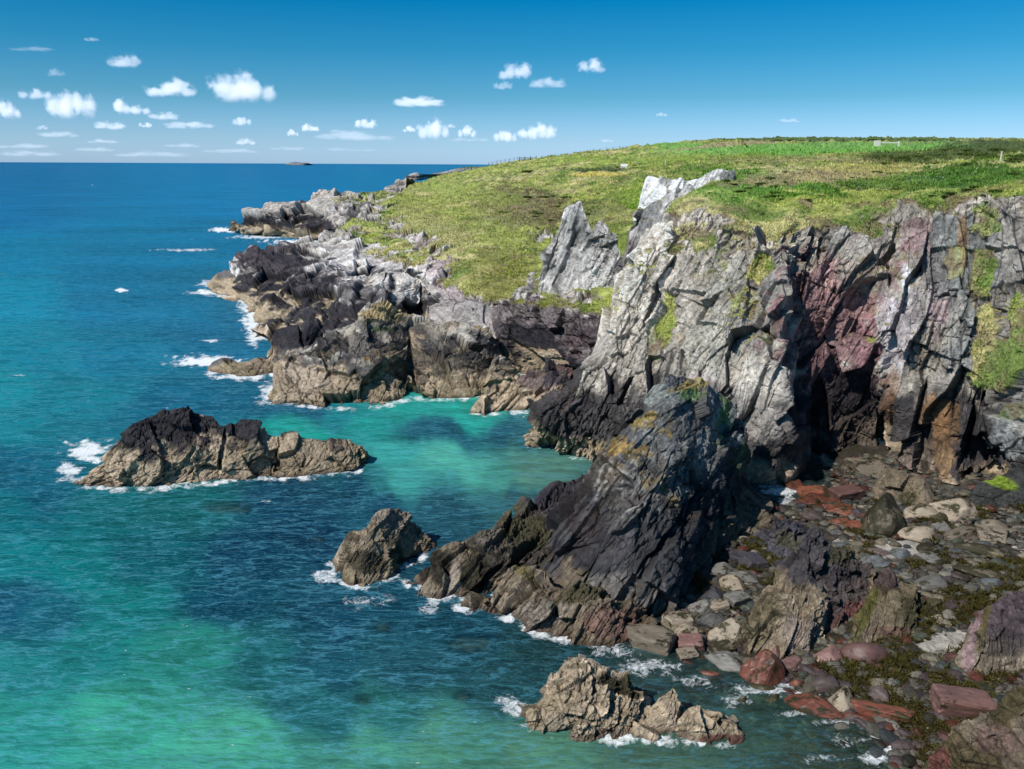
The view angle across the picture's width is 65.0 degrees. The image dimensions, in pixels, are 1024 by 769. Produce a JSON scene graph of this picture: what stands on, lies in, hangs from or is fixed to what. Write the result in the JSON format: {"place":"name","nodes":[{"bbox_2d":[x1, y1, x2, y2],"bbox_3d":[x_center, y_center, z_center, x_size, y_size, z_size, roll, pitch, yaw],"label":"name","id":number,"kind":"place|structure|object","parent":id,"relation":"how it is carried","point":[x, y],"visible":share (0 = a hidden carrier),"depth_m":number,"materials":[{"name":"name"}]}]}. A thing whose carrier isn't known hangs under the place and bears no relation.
{"place":"outdoors","nodes":[
{"label":"outdoors","id":0,"kind":"place"},
{"bbox_2d":[286,162,311,164],"bbox_3d":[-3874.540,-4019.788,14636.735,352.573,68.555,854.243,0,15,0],"label":"island","id":1,"kind":"structure","parent":0,"point":[295,163],"depth_m":14383.20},
{"bbox_2d":[228,178,417,239],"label":"rocky point","id":2,"kind":"structure","parent":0,"point":[317,214],"depth_m":344.39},
{"bbox_2d":[405,166,481,179],"bbox_3d":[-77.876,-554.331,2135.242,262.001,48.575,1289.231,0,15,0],"label":"distant headland","id":3,"kind":"structure","parent":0,"point":[415,175],"depth_m":1827.82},
{"bbox_2d":[0,162,891,768],"bbox_3d":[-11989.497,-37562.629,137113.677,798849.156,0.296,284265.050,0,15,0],"label":"sea","id":4,"kind":"structure","parent":0,"point":[178,626],"depth_m":66.77,"materials":[{"name":"liquid"}]},
{"bbox_2d":[74,406,368,487],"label":"islet","id":5,"kind":"object","parent":4,"relation":"in","point":[173,446],"visible":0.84,"depth_m":79.25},
{"bbox_2d":[207,270,241,295],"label":"shore ledge","id":6,"kind":"object","parent":4,"relation":"in","point":[223,279],"visible":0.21,"depth_m":191.91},
{"bbox_2d":[211,506,241,510],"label":"submerged rock","id":7,"kind":"object","parent":4,"relation":"in","point":[228,508],"visible":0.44,"depth_m":72.94,"materials":[{"name":"teal stone"}]},
{"bbox_2d":[207,321,322,375],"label":"shore ledge","id":8,"kind":"object","parent":4,"relation":"in","point":[289,338],"visible":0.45,"depth_m":122.35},
{"bbox_2d":[268,390,286,403],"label":"boulder","id":9,"kind":"object","parent":4,"relation":"in","point":[280,397],"visible":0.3,"depth_m":104.24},
{"bbox_2d":[332,508,437,586],"bbox_3d":[-9.527,12.820,63.273,9.636,6.348,8.464,-6,17,-23],"label":"sea rock","id":10,"kind":"object","parent":4,"relation":"in","point":[383,544],"visible":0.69,"depth_m":61.07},
{"bbox_2d":[267,297,519,406],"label":"whaleback rock","id":11,"kind":"object","parent":4,"relation":"in","point":[381,350],"visible":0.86,"depth_m":109.47,"materials":[{"name":"stone"}]},
{"bbox_2d":[429,299,518,372],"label":"whaleback rock","id":12,"kind":"object","parent":4,"relation":"in","point":[457,311],"visible":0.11,"depth_m":124.69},
{"bbox_2d":[405,473,584,608],"bbox_3d":[2.101,12.857,63.990,23.514,6.721,12.183,-14,21,-42],"label":"weedy rock","id":13,"kind":"object","parent":4,"relation":"in","point":[483,561],"visible":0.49,"depth_m":59.80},
{"bbox_2d":[518,653,651,742],"bbox_3d":[4.123,18.270,45.767,7.825,5.363,6.356,3,16,11],"label":"sea rock","id":14,"kind":"object","parent":4,"relation":"in","point":[584,698],"visible":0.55,"depth_m":44.40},
{"bbox_2d":[542,374,773,617],"bbox_3d":[12.867,7.238,66.233,14.490,16.454,31.773,12,19,36],"label":"sea stack","id":15,"kind":"object","parent":4,"relation":"in","point":[658,506],"visible":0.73,"depth_m":59.66,"materials":[{"name":"stone"}]},
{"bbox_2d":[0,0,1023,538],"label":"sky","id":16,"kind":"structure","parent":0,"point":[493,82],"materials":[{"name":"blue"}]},
{"bbox_2d":[211,136,864,373],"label":"grassy headland","id":17,"kind":"structure","parent":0,"point":[325,281],"depth_m":183.44,"materials":[{"name":"plant"}]},
{"bbox_2d":[538,201,622,296],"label":"rock crag","id":18,"kind":"structure","parent":17,"relation":"on","point":[577,252],"depth_m":125.19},
{"bbox_2d":[613,183,694,280],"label":"rock crag","id":19,"kind":"structure","parent":17,"relation":"on","point":[650,215],"depth_m":109.39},
{"bbox_2d":[333,144,1023,393],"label":"heath grass","id":20,"kind":"structure","parent":17,"relation":"on","point":[833,189],"depth_m":137.21,"materials":[{"name":"green plant"}]},
{"bbox_2d":[427,173,940,264],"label":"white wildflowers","id":21,"kind":"object","parent":17,"relation":"on","point":[618,214],"visible":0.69,"depth_m":184.44,"materials":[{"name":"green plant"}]},
{"bbox_2d":[633,169,735,222],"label":"rock crag","id":22,"kind":"structure","parent":17,"relation":"on","point":[655,189],"depth_m":113.90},
{"bbox_2d":[873,140,899,146],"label":"white wall","id":23,"kind":"structure","parent":17,"relation":"on","point":[877,143],"depth_m":317.99,"materials":[{"name":"paint"}]},
{"bbox_2d":[1004,156,1023,161],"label":"gorse bush","id":24,"kind":"object","parent":17,"relation":"on","point":[1015,158],"visible":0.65,"depth_m":158.06,"materials":[{"name":"green plant"}]},
{"bbox_2d":[555,363,575,379],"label":"cove shingle","id":25,"kind":"object","parent":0,"point":[569,369],"visible":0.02,"depth_m":114.00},
{"bbox_2d":[470,358,570,415],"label":"cove rock","id":26,"kind":"object","parent":25,"relation":"on","point":[515,394],"visible":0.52,"depth_m":102.94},
{"bbox_2d":[356,444,1023,768],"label":"beach","id":27,"kind":"structure","parent":0,"point":[939,641],"depth_m":52.91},
{"bbox_2d":[457,694,468,700],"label":"submerged rock","id":28,"kind":"object","parent":27,"relation":"on","point":[463,698],"visible":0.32,"depth_m":47.56,"materials":[{"name":"teal stone"}]},
{"bbox_2d":[450,638,486,649],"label":"submerged rock","id":29,"kind":"object","parent":27,"relation":"on","point":[470,643],"visible":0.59,"depth_m":52.78,"materials":[{"name":"teal stone"}]},
{"bbox_2d":[461,565,656,658],"bbox_3d":[3.483,15.516,55.941,14.507,5.006,8.199,5,16,18],"label":"rock skirt","id":30,"kind":"object","parent":27,"relation":"on","point":[591,620],"visible":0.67,"depth_m":53.86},
{"bbox_2d":[626,624,677,660],"bbox_3d":[9.020,16.862,52.349,3.300,2.117,2.083,3,12,22],"label":"boulder","id":31,"kind":"object","parent":27,"relation":"on","point":[657,642],"visible":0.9,"depth_m":51.67,"materials":[{"name":"beige stone"}]},
{"bbox_2d":[631,688,683,742],"bbox_3d":[8.379,18.820,45.248,4.408,3.979,4.788,0,15,0],"label":"sea rock","id":32,"kind":"object","parent":27,"relation":"on","point":[665,712],"visible":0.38,"depth_m":44.09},
{"bbox_2d":[661,611,693,631],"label":"boulder","id":33,"kind":"object","parent":27,"relation":"on","point":[672,621],"visible":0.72,"depth_m":53.78,"materials":[{"name":"beige stone"}]},
{"bbox_2d":[676,646,699,661],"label":"boulder","id":34,"kind":"object","parent":27,"relation":"on","point":[687,653],"visible":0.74,"depth_m":50.80,"materials":[{"name":"beige stone"}]},
{"bbox_2d":[674,623,703,638],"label":"boulder","id":35,"kind":"object","parent":27,"relation":"on","point":[685,628],"visible":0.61,"depth_m":52.86,"materials":[{"name":"beige stone"}]},
{"bbox_2d":[678,633,705,651],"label":"boulder","id":36,"kind":"object","parent":27,"relation":"on","point":[695,640],"visible":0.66,"depth_m":51.62,"materials":[{"name":"pink stone"}]},
{"bbox_2d":[686,684,703,692],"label":"boulder","id":37,"kind":"object","parent":27,"relation":"on","point":[691,688],"visible":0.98,"depth_m":48.39,"materials":[{"name":"teal stone"}]},
{"bbox_2d":[688,599,712,612],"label":"boulder","id":38,"kind":"object","parent":27,"relation":"on","point":[704,604],"visible":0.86,"depth_m":55.41,"materials":[{"name":"grey stone"}]},
{"bbox_2d":[692,611,724,629],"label":"boulder","id":39,"kind":"object","parent":27,"relation":"on","point":[709,620],"visible":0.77,"depth_m":53.56,"materials":[{"name":"grey stone"}]},
{"bbox_2d":[695,670,723,681],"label":"boulder","id":40,"kind":"object","parent":27,"relation":"on","point":[708,675],"visible":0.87,"depth_m":49.11,"materials":[{"name":"red stone"}]},
{"bbox_2d":[700,586,722,598],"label":"boulder","id":41,"kind":"object","parent":27,"relation":"on","point":[713,592],"visible":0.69,"depth_m":56.78,"materials":[{"name":"black stone"}]},
{"bbox_2d":[674,705,751,748],"bbox_3d":[10.636,19.483,44.619,4.867,3.810,3.886,0,15,0],"label":"sea rock","id":42,"kind":"object","parent":27,"relation":"on","point":[696,723],"visible":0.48,"depth_m":43.69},
{"bbox_2d":[710,599,729,612],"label":"boulder","id":43,"kind":"object","parent":27,"relation":"on","point":[716,605],"visible":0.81,"depth_m":55.32,"materials":[{"name":"beige stone"}]},
{"bbox_2d":[708,639,735,652],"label":"boulder","id":44,"kind":"object","parent":27,"relation":"on","point":[722,645],"visible":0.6,"depth_m":51.21,"materials":[{"name":"stone"}]},
{"bbox_2d":[711,562,733,576],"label":"boulder","id":45,"kind":"object","parent":27,"relation":"on","point":[721,569],"visible":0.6,"depth_m":59.95,"materials":[{"name":"grey stone"}]},
{"bbox_2d":[703,651,742,673],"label":"boulder","id":46,"kind":"object","parent":27,"relation":"on","point":[726,661],"visible":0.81,"depth_m":49.79,"materials":[{"name":"grey stone"}]},
{"bbox_2d":[707,618,740,643],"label":"boulder","id":47,"kind":"object","parent":27,"relation":"on","point":[729,629],"visible":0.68,"depth_m":52.40,"materials":[{"name":"beige stone"}]},
{"bbox_2d":[719,574,745,590],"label":"boulder","id":48,"kind":"object","parent":27,"relation":"on","point":[730,582],"visible":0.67,"depth_m":57.74,"materials":[{"name":"beige stone"}]},
{"bbox_2d":[723,589,750,608],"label":"boulder","id":49,"kind":"object","parent":27,"relation":"on","point":[738,597],"visible":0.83,"depth_m":55.77,"materials":[{"name":"grey stone"}]},
{"bbox_2d":[727,549,747,560],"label":"boulder","id":50,"kind":"object","parent":27,"relation":"on","point":[735,554],"visible":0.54,"depth_m":62.01,"materials":[{"name":"black stone"}]},
{"bbox_2d":[730,696,748,710],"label":"boulder","id":51,"kind":"object","parent":27,"relation":"on","point":[741,703],"visible":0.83,"depth_m":46.68,"materials":[{"name":"stone"}]},
{"bbox_2d":[729,570,758,583],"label":"boulder","id":52,"kind":"object","parent":27,"relation":"on","point":[745,576],"visible":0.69,"depth_m":58.90,"materials":[{"name":"grey stone"}]},
{"bbox_2d":[738,551,768,569],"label":"boulder","id":53,"kind":"object","parent":27,"relation":"on","point":[753,559],"visible":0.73,"depth_m":60.84,"materials":[{"name":"black stone"}]},
{"bbox_2d":[745,683,777,694],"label":"boulder","id":54,"kind":"object","parent":27,"relation":"on","point":[763,689],"visible":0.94,"depth_m":47.70,"materials":[{"name":"stone"}]},
{"bbox_2d":[739,649,784,686],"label":"boulder","id":55,"kind":"object","parent":27,"relation":"on","point":[765,667],"visible":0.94,"depth_m":48.37,"materials":[{"name":"red stone"}]},
{"bbox_2d":[760,693,779,708],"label":"boulder","id":56,"kind":"object","parent":27,"relation":"on","point":[771,701],"visible":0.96,"depth_m":46.68,"materials":[{"name":"stone"}]},
{"bbox_2d":[771,645,781,659],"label":"boulder","id":57,"kind":"object","parent":27,"relation":"on","point":[776,650],"visible":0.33,"depth_m":50.24,"materials":[{"name":"pink stone"}]},
{"bbox_2d":[754,515,808,556],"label":"dark blocks","id":58,"kind":"structure","parent":27,"relation":"on","point":[783,537],"depth_m":63.09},
{"bbox_2d":[780,655,801,670],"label":"boulder","id":59,"kind":"object","parent":27,"relation":"on","point":[791,662],"visible":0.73,"depth_m":49.62,"materials":[{"name":"pink stone"}]},
{"bbox_2d":[778,479,803,492],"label":"boulder","id":60,"kind":"object","parent":27,"relation":"on","point":[794,484],"visible":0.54,"depth_m":77.55,"materials":[{"name":"red stone"}]},
{"bbox_2d":[790,679,803,687],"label":"boulder","id":61,"kind":"object","parent":27,"relation":"on","point":[794,682],"visible":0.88,"depth_m":47.98,"materials":[{"name":"red stone"}]},
{"bbox_2d":[733,527,875,659],"bbox_3d":[21.021,14.446,55.601,16.955,7.647,7.038,-12,20,-38],"label":"slab rock","id":62,"kind":"object","parent":27,"relation":"on","point":[818,587],"visible":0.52,"depth_m":53.35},
{"bbox_2d":[595,453,1023,768],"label":"cobbles","id":63,"kind":"object","parent":27,"relation":"on","point":[886,732],"visible":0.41,"depth_m":49.68,"materials":[{"name":"stone"}]},
{"bbox_2d":[691,496,1023,767],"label":"seaweed","id":64,"kind":"object","parent":63,"relation":"on","point":[903,676],"visible":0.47,"depth_m":50.51,"materials":[{"name":"green plant"}]},
{"bbox_2d":[796,485,829,496],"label":"boulder","id":65,"kind":"object","parent":27,"relation":"on","point":[808,489],"visible":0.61,"depth_m":75.49,"materials":[{"name":"red stone"}]},
{"bbox_2d":[797,493,828,507],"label":"boulder","id":66,"kind":"object","parent":27,"relation":"on","point":[809,499],"visible":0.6,"depth_m":73.16,"materials":[{"name":"red stone"}]},
{"bbox_2d":[802,510,823,520],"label":"boulder","id":67,"kind":"object","parent":27,"relation":"on","point":[813,515],"visible":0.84,"depth_m":69.68,"materials":[{"name":"purple stone"}]},
{"bbox_2d":[783,693,844,721],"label":"boulder","id":68,"kind":"object","parent":27,"relation":"on","point":[810,707],"visible":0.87,"depth_m":45.56,"materials":[{"name":"red stone"}]},
{"bbox_2d":[811,675,840,693],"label":"boulder","id":69,"kind":"object","parent":27,"relation":"on","point":[822,684],"visible":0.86,"depth_m":47.33,"materials":[{"name":"purple stone"}]},
{"bbox_2d":[813,645,842,663],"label":"boulder","id":70,"kind":"object","parent":27,"relation":"on","point":[832,652],"visible":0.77,"depth_m":49.94,"materials":[{"name":"pink stone"}]},
{"bbox_2d":[817,497,840,508],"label":"boulder","id":71,"kind":"object","parent":27,"relation":"on","point":[826,502],"visible":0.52,"depth_m":72.14,"materials":[{"name":"red stone"}]},
{"bbox_2d":[828,517,848,525],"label":"boulder","id":72,"kind":"object","parent":27,"relation":"on","point":[837,521],"visible":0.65,"depth_m":68.50,"materials":[{"name":"red stone"}]},
{"bbox_2d":[825,503,853,515],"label":"boulder","id":73,"kind":"object","parent":27,"relation":"on","point":[844,509],"visible":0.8,"depth_m":70.70,"materials":[{"name":"red stone"}]},
{"bbox_2d":[828,686,852,712],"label":"boulder","id":74,"kind":"object","parent":27,"relation":"on","point":[840,700],"visible":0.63,"depth_m":45.87,"materials":[{"name":"beige stone"}]},
{"bbox_2d":[833,541,849,546],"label":"boulder","id":75,"kind":"object","parent":27,"relation":"on","point":[840,544],"visible":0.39,"depth_m":63.37,"materials":[{"name":"grey stone"}]},
{"bbox_2d":[828,484,865,500],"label":"boulder","id":76,"kind":"object","parent":27,"relation":"on","point":[852,492],"visible":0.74,"depth_m":73.57,"materials":[{"name":"pink stone"}]},
{"bbox_2d":[839,520,860,529],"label":"boulder","id":77,"kind":"object","parent":27,"relation":"on","point":[852,523],"visible":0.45,"depth_m":67.11,"materials":[{"name":"red stone"}]},
{"bbox_2d":[844,712,871,722],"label":"boulder","id":78,"kind":"object","parent":27,"relation":"on","point":[861,716],"visible":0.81,"depth_m":44.98,"materials":[{"name":"red stone"}]},
{"bbox_2d":[854,717,867,728],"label":"boulder","id":79,"kind":"object","parent":27,"relation":"on","point":[862,722],"visible":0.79,"depth_m":44.62,"materials":[{"name":"purple stone"}]},
{"bbox_2d":[840,642,888,664],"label":"boulder","id":80,"kind":"object","parent":27,"relation":"on","point":[869,653],"visible":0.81,"depth_m":49.61,"materials":[{"name":"pink stone"}]},
{"bbox_2d":[844,457,885,477],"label":"boulder","id":81,"kind":"object","parent":27,"relation":"on","point":[872,466],"visible":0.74,"depth_m":79.22,"materials":[{"name":"beige stone"}]},
{"bbox_2d":[860,555,890,566],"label":"boulder","id":82,"kind":"object","parent":27,"relation":"on","point":[877,561],"visible":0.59,"depth_m":60.24,"materials":[{"name":"grey stone"}]},
{"bbox_2d":[864,548,889,555],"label":"boulder","id":83,"kind":"object","parent":27,"relation":"on","point":[881,551],"visible":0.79,"depth_m":62.07,"materials":[{"name":"grey stone"}]},
{"bbox_2d":[868,686,889,701],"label":"boulder","id":84,"kind":"object","parent":27,"relation":"on","point":[878,692],"visible":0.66,"depth_m":46.23,"materials":[{"name":"purple stone"}]},
{"bbox_2d":[860,492,906,537],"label":"boulder","id":85,"kind":"object","parent":27,"relation":"on","point":[883,516],"visible":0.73,"depth_m":65.33,"materials":[{"name":"stone"}]},
{"bbox_2d":[850,697,917,723],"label":"boulder","id":86,"kind":"object","parent":27,"relation":"on","point":[868,708],"visible":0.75,"depth_m":44.94,"materials":[{"name":"red stone"}]},
{"bbox_2d":[887,678,897,685],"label":"boulder","id":87,"kind":"object","parent":27,"relation":"on","point":[892,680],"visible":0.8,"depth_m":47.34,"materials":[{"name":"grey stone"}]},
{"bbox_2d":[848,567,941,642],"bbox_3d":[26.375,15.727,53.656,6.311,5.844,12.229,11,19,35],"label":"rock pinnacle","id":88,"kind":"object","parent":27,"relation":"on","point":[893,603],"visible":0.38,"depth_m":52.26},
{"bbox_2d":[890,548,910,559],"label":"boulder","id":89,"kind":"object","parent":27,"relation":"on","point":[900,553],"visible":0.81,"depth_m":61.28,"materials":[{"name":"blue stone"}]},
{"bbox_2d":[871,467,935,506],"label":"cave foot rock","id":90,"kind":"object","parent":27,"relation":"on","point":[903,486],"visible":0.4,"depth_m":72.36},
{"bbox_2d":[897,525,936,542],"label":"boulder","id":91,"kind":"object","parent":27,"relation":"on","point":[918,533],"visible":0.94,"depth_m":64.32,"materials":[{"name":"beige stone"}]},
{"bbox_2d":[903,504,938,521],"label":"boulder","id":92,"kind":"object","parent":27,"relation":"on","point":[920,510],"visible":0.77,"depth_m":68.37,"materials":[{"name":"beige stone"}]},
{"bbox_2d":[913,551,940,564],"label":"boulder","id":93,"kind":"object","parent":27,"relation":"on","point":[930,556],"visible":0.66,"depth_m":60.12,"materials":[{"name":"grey stone"}]},
{"bbox_2d":[916,542,938,552],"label":"boulder","id":94,"kind":"object","parent":27,"relation":"on","point":[925,546],"visible":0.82,"depth_m":62.06,"materials":[{"name":"stone"}]},
{"bbox_2d":[914,575,947,591],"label":"boulder","id":95,"kind":"object","parent":27,"relation":"on","point":[930,583],"visible":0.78,"depth_m":56.51,"materials":[{"name":"grey stone"}]},
{"bbox_2d":[930,513,947,521],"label":"boulder","id":96,"kind":"object","parent":27,"relation":"on","point":[941,515],"visible":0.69,"depth_m":67.56,"materials":[{"name":"stone"}]},
{"bbox_2d":[930,521,950,532],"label":"boulder","id":97,"kind":"object","parent":27,"relation":"on","point":[943,526],"visible":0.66,"depth_m":64.97,"materials":[{"name":"grey stone"}]},
{"bbox_2d":[928,498,977,523],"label":"boulder","id":98,"kind":"object","parent":27,"relation":"on","point":[955,509],"visible":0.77,"depth_m":67.95,"materials":[{"name":"beige stone"}]},
{"bbox_2d":[942,526,976,541],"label":"boulder","id":99,"kind":"object","parent":27,"relation":"on","point":[964,533],"visible":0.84,"depth_m":63.69,"materials":[{"name":"beige stone"}]},
{"bbox_2d":[929,683,997,718],"bbox_3d":[25.134,17.980,44.839,3.413,1.833,2.062,7,12,2],"label":"boulder","id":100,"kind":"object","parent":27,"relation":"on","point":[951,701],"visible":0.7,"depth_m":44.13,"materials":[{"name":"pink stone"}]},
{"bbox_2d":[921,680,1023,768],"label":"boulder","id":101,"kind":"object","parent":27,"relation":"on","point":[993,739],"visible":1,"depth_m":39.56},
{"bbox_2d":[952,564,1000,577],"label":"boulder","id":102,"kind":"object","parent":27,"relation":"on","point":[973,571],"visible":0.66,"depth_m":57.53,"materials":[{"name":"stone"}]},
{"bbox_2d":[954,542,1006,558],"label":"boulder","id":103,"kind":"object","parent":27,"relation":"on","point":[989,551],"visible":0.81,"depth_m":60.81,"materials":[{"name":"stone"}]},
{"bbox_2d":[955,587,1023,674],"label":"humped rock","id":104,"kind":"object","parent":27,"relation":"on","point":[994,639],"visible":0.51,"depth_m":47.73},
{"bbox_2d":[980,578,1001,586],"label":"boulder","id":105,"kind":"object","parent":27,"relation":"on","point":[991,582],"visible":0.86,"depth_m":56.28,"materials":[{"name":"grey stone"}]},
{"bbox_2d":[975,524,1008,543],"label":"boulder","id":106,"kind":"object","parent":27,"relation":"on","point":[991,534],"visible":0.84,"depth_m":62.91,"materials":[{"name":"beige stone"}]},
{"bbox_2d":[981,519,1007,527],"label":"boulder","id":107,"kind":"object","parent":27,"relation":"on","point":[992,522],"visible":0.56,"depth_m":64.99,"materials":[{"name":"beige stone"}]},
{"bbox_2d":[971,467,1023,507],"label":"algae slab","id":108,"kind":"structure","parent":27,"relation":"on","point":[1006,489],"depth_m":69.36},
{"bbox_2d":[995,683,1007,691],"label":"boulder","id":109,"kind":"object","parent":27,"relation":"on","point":[1002,687],"visible":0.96,"depth_m":46.11,"materials":[{"name":"grey stone"}]},
{"bbox_2d":[523,136,1023,489],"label":"sea cliff","id":110,"kind":"structure","parent":0,"point":[833,364],"depth_m":81.46,"materials":[{"name":"stone"}]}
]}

